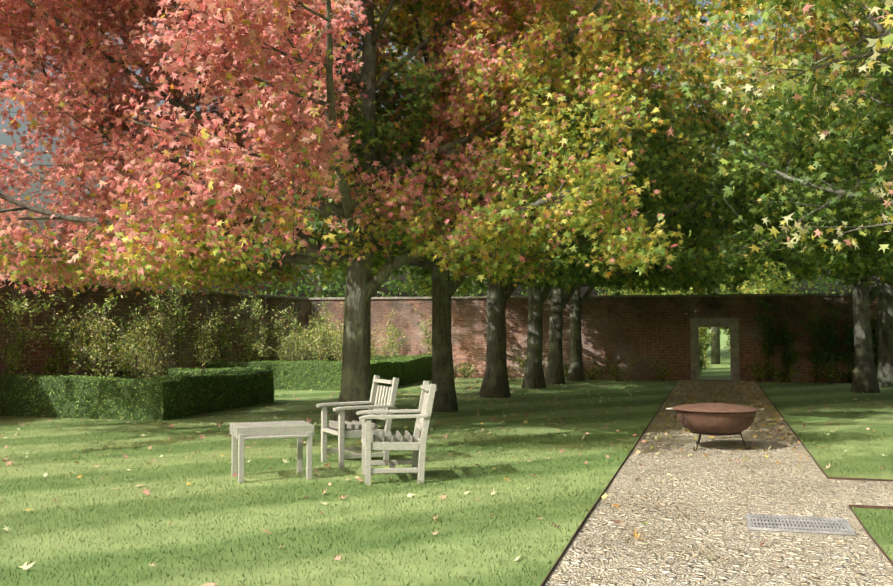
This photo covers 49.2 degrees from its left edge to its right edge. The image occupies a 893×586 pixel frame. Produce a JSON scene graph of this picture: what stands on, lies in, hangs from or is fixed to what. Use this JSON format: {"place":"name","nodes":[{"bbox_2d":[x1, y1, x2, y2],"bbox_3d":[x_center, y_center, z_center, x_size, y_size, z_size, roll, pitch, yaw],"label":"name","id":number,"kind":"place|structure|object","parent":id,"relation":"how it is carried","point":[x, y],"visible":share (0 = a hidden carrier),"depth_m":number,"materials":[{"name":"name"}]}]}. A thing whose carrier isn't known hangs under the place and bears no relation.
{"place":"outdoors","nodes":[
{"label":"outdoors","id":0,"kind":"place"},
{"bbox_2d":[0,0,889,328],"label":"sky","id":1,"kind":"structure","parent":0,"point":[4,139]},
{"bbox_2d":[0,329,892,585],"bbox_3d":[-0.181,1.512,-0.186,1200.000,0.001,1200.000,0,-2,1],"label":"lawn","id":2,"kind":"structure","parent":0,"point":[642,412],"depth_m":9.54,"materials":[{"name":"green plant"}]},
{"bbox_2d":[0,223,25,275],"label":"tree","id":3,"kind":"object","parent":2,"relation":"on","point":[7,259],"visible":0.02,"depth_m":53.91,"materials":[{"name":"plant"}]},
{"bbox_2d":[1,230,60,278],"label":"tree","id":4,"kind":"object","parent":2,"relation":"on","point":[37,254],"depth_m":62.26,"materials":[{"name":"green plant"}]},
{"bbox_2d":[21,240,131,284],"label":"tree","id":5,"kind":"object","parent":2,"relation":"on","point":[87,273],"visible":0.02,"depth_m":67.22,"materials":[{"name":"plant"}]},
{"bbox_2d":[0,373,184,420],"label":"hedge","id":6,"kind":"object","parent":2,"relation":"on","point":[53,399],"depth_m":16.09,"materials":[{"name":"green plant"}]},
{"bbox_2d":[0,293,231,378],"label":"shrub","id":7,"kind":"object","parent":2,"relation":"on","point":[103,351],"depth_m":17.76,"materials":[{"name":"green plant"}]},
{"bbox_2d":[0,280,307,375],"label":"brick wall","id":8,"kind":"structure","parent":2,"relation":"on","point":[99,295],"depth_m":21.25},
{"bbox_2d":[4,276,308,299],"bbox_3d":[-13.601,-0.946,-2.259,0.550,0.070,68.200,-1,-2,15],"label":"wall coping","id":9,"kind":"object","parent":8,"relation":"on","point":[256,295],"depth_m":24.88,"materials":[{"name":"stone"}]},
{"bbox_2d":[97,367,274,403],"bbox_3d":[-5.333,1.856,19.793,3.793,0.728,0.763,-1,-2,15],"label":"hedge","id":10,"kind":"object","parent":2,"relation":"on","point":[268,379],"depth_m":19.46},
{"bbox_2d":[151,370,260,416],"bbox_3d":[-4.330,1.785,17.726,0.758,0.724,2.931,-1,-2,16],"label":"hedge","id":11,"kind":"object","parent":2,"relation":"on","point":[218,392],"depth_m":17.45,"materials":[{"name":"green plant"}]},
{"bbox_2d":[0,280,431,376],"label":"shrubs","id":12,"kind":"object","parent":2,"relation":"on","point":[46,368],"depth_m":22.10,"materials":[{"name":"green plant"}]},
{"bbox_2d":[230,421,313,482],"bbox_3d":[-1.761,1.587,9.805,0.770,0.537,0.534,1,-2,-20],"label":"table","id":13,"kind":"object","parent":2,"relation":"on","point":[241,432],"visible":0.98,"depth_m":9.67,"materials":[{"name":"grey wood"}]},
{"bbox_2d":[199,360,377,390],"bbox_3d":[-3.891,1.988,23.737,4.541,0.728,0.759,-1,-2,15],"label":"hedge","id":14,"kind":"object","parent":2,"relation":"on","point":[307,385],"depth_m":23.31,"materials":[{"name":"green plant"}]},
{"bbox_2d":[217,134,406,297],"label":"tree","id":15,"kind":"object","parent":2,"relation":"on","point":[305,286],"depth_m":40.87,"materials":[{"name":"plant"}]},
{"bbox_2d":[226,313,398,361],"bbox_3d":[-3.517,1.451,26.787,3.484,1.988,5.823,-1,-2,19],"label":"shrub","id":16,"kind":"object","parent":2,"relation":"on","point":[315,341],"depth_m":25.51,"materials":[{"name":"green plant"}]},
{"bbox_2d":[0,416,640,585],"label":"lawn grass blades","id":17,"kind":"object","parent":2,"relation":"on","point":[277,521],"depth_m":8.21,"materials":[{"name":"green plant"}]},
{"bbox_2d":[0,376,671,585],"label":"fallen leaves","id":18,"kind":"object","parent":2,"relation":"on","point":[24,567],"depth_m":13.08,"materials":[{"name":"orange plant"}]},
{"bbox_2d":[0,0,690,422],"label":"sweetgum","id":19,"kind":"object","parent":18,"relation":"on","point":[155,264],"depth_m":12.74,"materials":[{"name":"plant"}]},
{"bbox_2d":[307,0,764,388],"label":"sweetgum","id":20,"kind":"object","parent":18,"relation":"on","point":[573,274],"depth_m":23.81,"materials":[{"name":"green plant"}]},
{"bbox_2d":[234,0,843,411],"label":"sweetgum","id":21,"kind":"object","parent":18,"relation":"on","point":[386,128],"depth_m":16.70,"materials":[{"name":"plant"}]},
{"bbox_2d":[272,0,818,397],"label":"sweetgum","id":22,"kind":"object","parent":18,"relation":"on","point":[417,270],"depth_m":19.53,"materials":[{"name":"plant"}]},
{"bbox_2d":[387,0,836,383],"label":"sweetgum","id":23,"kind":"object","parent":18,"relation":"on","point":[676,96],"depth_m":25.65,"materials":[{"name":"green plant"}]},
{"bbox_2d":[316,375,398,468],"bbox_3d":[-0.982,1.410,10.797,0.764,0.961,0.648,1,-2,-26],"label":"teak armchair","id":24,"kind":"object","parent":2,"relation":"on","point":[341,428],"visible":0.85,"depth_m":10.68,"materials":[{"name":"grey wood"}]},
{"bbox_2d":[302,354,431,361],"bbox_3d":[-2.288,2.188,29.529,4.528,0.727,0.777,-1,-2,16],"label":"hedge","id":25,"kind":"object","parent":2,"relation":"on","point":[329,358],"depth_m":29.28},
{"bbox_2d":[356,381,436,484],"bbox_3d":[-0.504,1.373,9.722,0.764,0.961,0.648,0,-2,-8],"label":"teak armchair","id":26,"kind":"object","parent":2,"relation":"on","point":[414,443],"visible":0.98,"depth_m":9.46,"materials":[{"name":"grey wood"}]},
{"bbox_2d":[370,355,432,386],"bbox_3d":[-1.240,2.074,26.131,0.780,0.725,5.570,-1,-2,15],"label":"hedge","id":27,"kind":"object","parent":2,"relation":"on","point":[406,373],"depth_m":25.66,"materials":[{"name":"green plant"}]},
{"bbox_2d":[388,129,574,295],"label":"tree","id":28,"kind":"object","parent":2,"relation":"on","point":[473,294],"depth_m":43.26,"materials":[{"name":"green plant"}]},
{"bbox_2d":[308,296,877,382],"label":"brick wall","id":29,"kind":"structure","parent":2,"relation":"on","point":[620,329],"depth_m":27.87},
{"bbox_2d":[309,293,852,299],"bbox_3d":[29.876,-0.134,21.366,71.750,0.070,0.550,-1,-2,15],"label":"wall coping","id":30,"kind":"object","parent":29,"relation":"on","point":[679,295],"depth_m":27.75,"materials":[{"name":"stone"}]},
{"bbox_2d":[752,294,877,382],"bbox_3d":[10.984,1.225,26.160,5.467,2.454,1.060,-1,-2,16],"label":"wall ivy","id":31,"kind":"object","parent":29,"relation":"attached to","point":[787,339],"depth_m":26.35,"materials":[{"name":"green plant"}]},
{"bbox_2d":[795,334,877,380],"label":"espalier branches","id":32,"kind":"object","parent":29,"relation":"attached to","point":[833,364],"visible":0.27,"depth_m":26.30,"materials":[{"name":"brown plant"}]},
{"bbox_2d":[382,0,845,381],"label":"sweetgum","id":33,"kind":"object","parent":2,"relation":"on","point":[651,60],"depth_m":26.95,"materials":[{"name":"green plant"}]},
{"bbox_2d":[453,352,876,383],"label":"shrubs","id":34,"kind":"object","parent":2,"relation":"on","point":[667,373],"depth_m":26.92,"materials":[{"name":"green plant"}]},
{"bbox_2d":[596,103,747,294],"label":"tree","id":35,"kind":"object","parent":2,"relation":"on","point":[628,278],"depth_m":51.77,"materials":[{"name":"green plant"}]},
{"bbox_2d":[595,276,756,294],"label":"tree","id":36,"kind":"object","parent":2,"relation":"on","point":[634,292],"depth_m":48.66,"materials":[{"name":"green plant"}]},
{"bbox_2d":[699,341,708,374],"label":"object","id":37,"kind":"object","parent":2,"relation":"on","point":[701,354],"visible":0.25,"depth_m":29.75,"materials":[{"name":"green plant"}]},
{"bbox_2d":[626,150,791,327],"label":"tree","id":38,"kind":"object","parent":2,"relation":"on","point":[724,279],"depth_m":54.90,"materials":[{"name":"green plant"}]},
{"bbox_2d":[690,318,738,380],"bbox_3d":[7.535,1.584,27.379,1.310,1.750,0.800,-1,-2,15],"label":"door frame","id":39,"kind":"object","parent":2,"relation":"on","point":[697,323],"visible":0.85,"depth_m":27.23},
{"bbox_2d":[540,380,892,585],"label":"steel edging","id":40,"kind":"object","parent":2,"relation":"on","point":[821,469],"visible":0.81,"depth_m":8.16,"materials":[{"name":"brown metal"}]},
{"bbox_2d":[543,380,892,585],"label":"gravel walk","id":41,"kind":"structure","parent":2,"relation":"on","point":[700,512],"depth_m":7.57,"materials":[{"name":"beige gravel"}]},
{"bbox_2d":[666,403,763,450],"bbox_3d":[3.349,1.658,12.132,1.062,0.563,1.062,-1,-2,36],"label":"fire bowl","id":42,"kind":"object","parent":41,"relation":"on","point":[717,419],"visible":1,"depth_m":11.80,"materials":[{"name":"rusted iron"},{"name":"dark iron"}]},
{"bbox_2d":[586,379,847,560],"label":"fallen leaves","id":43,"kind":"object","parent":41,"relation":"on","point":[724,394],"visible":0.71,"depth_m":18.88,"materials":[{"name":"brown plant"}]},
{"bbox_2d":[746,517,854,535],"bbox_3d":[2.676,1.767,7.415,0.740,0.004,0.560,-1,-2,15],"label":"drain recess","id":44,"kind":"object","parent":41,"relation":"on","point":[795,525],"visible":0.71,"depth_m":7.39,"materials":[{"name":"black"}]},
{"bbox_2d":[746,514,854,534],"bbox_3d":[2.676,1.757,7.416,0.740,0.016,0.560,-1,-2,15],"label":"drain grate","id":45,"kind":"object","parent":44,"relation":"on","point":[848,529],"visible":1,"depth_m":7.37,"materials":[{"name":"grey metal"}]},
{"bbox_2d":[614,0,849,363],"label":"tree","id":46,"kind":"object","parent":2,"relation":"on","point":[712,49],"depth_m":38.62,"materials":[{"name":"green plant"}]},
{"bbox_2d":[597,0,892,392],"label":"sweetgum","id":47,"kind":"object","parent":2,"relation":"on","point":[796,49],"depth_m":22.48,"materials":[{"name":"green plant"}]},
{"bbox_2d":[665,162,852,334],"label":"tree","id":48,"kind":"object","parent":2,"relation":"on","point":[775,283],"depth_m":41.40,"materials":[{"name":"green plant"}]},
{"bbox_2d":[630,0,892,286],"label":"sweetgum","id":49,"kind":"object","parent":2,"relation":"on","point":[845,257],"depth_m":16.50,"materials":[{"name":"green plant"}]},
{"bbox_2d":[642,1,892,387],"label":"sweetgum","id":50,"kind":"object","parent":2,"relation":"on","point":[885,338],"depth_m":24.46,"materials":[{"name":"green plant"}]},
{"bbox_2d":[679,120,873,293],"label":"tree","id":51,"kind":"object","parent":2,"relation":"on","point":[808,287],"depth_m":50.03,"materials":[{"name":"green plant"}]},
{"bbox_2d":[706,0,892,258],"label":"sweetgum","id":52,"kind":"object","parent":2,"relation":"on","point":[793,85],"depth_m":11.23,"materials":[{"name":"green plant"}]},
{"bbox_2d":[716,0,892,288],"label":"sweetgum","id":53,"kind":"object","parent":2,"relation":"on","point":[802,272],"depth_m":19.06,"materials":[{"name":"green plant"}]},
{"bbox_2d":[758,380,891,468],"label":"fallen leaves","id":54,"kind":"object","parent":2,"relation":"on","point":[842,411],"depth_m":18.37,"materials":[{"name":"yellow plant"}]},
{"bbox_2d":[619,0,892,273],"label":"sweetgum","id":55,"kind":"object","parent":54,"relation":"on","point":[875,180],"depth_m":13.13,"materials":[{"name":"green plant"}]},
{"bbox_2d":[796,430,892,478],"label":"grass","id":56,"kind":"structure","parent":2,"relation":"on","point":[866,438],"depth_m":11.62,"materials":[{"name":"green plant"}]},
{"bbox_2d":[828,479,892,506],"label":"gravel walk","id":57,"kind":"structure","parent":2,"relation":"on","point":[863,492],"depth_m":8.94,"materials":[{"name":"beige gravel"}]},
{"bbox_2d":[852,506,892,560],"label":"grass","id":58,"kind":"structure","parent":2,"relation":"on","point":[880,517],"depth_m":7.43,"materials":[{"name":"green plant"}]},
{"bbox_2d":[662,278,773,368],"bbox_3d":[10.030,0.978,35.217,3.608,3.679,7.009,0,-2,1],"label":"tree","id":59,"kind":"object","parent":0,"point":[703,338],"depth_m":34.56,"materials":[{"name":"green plant"}]}
]}

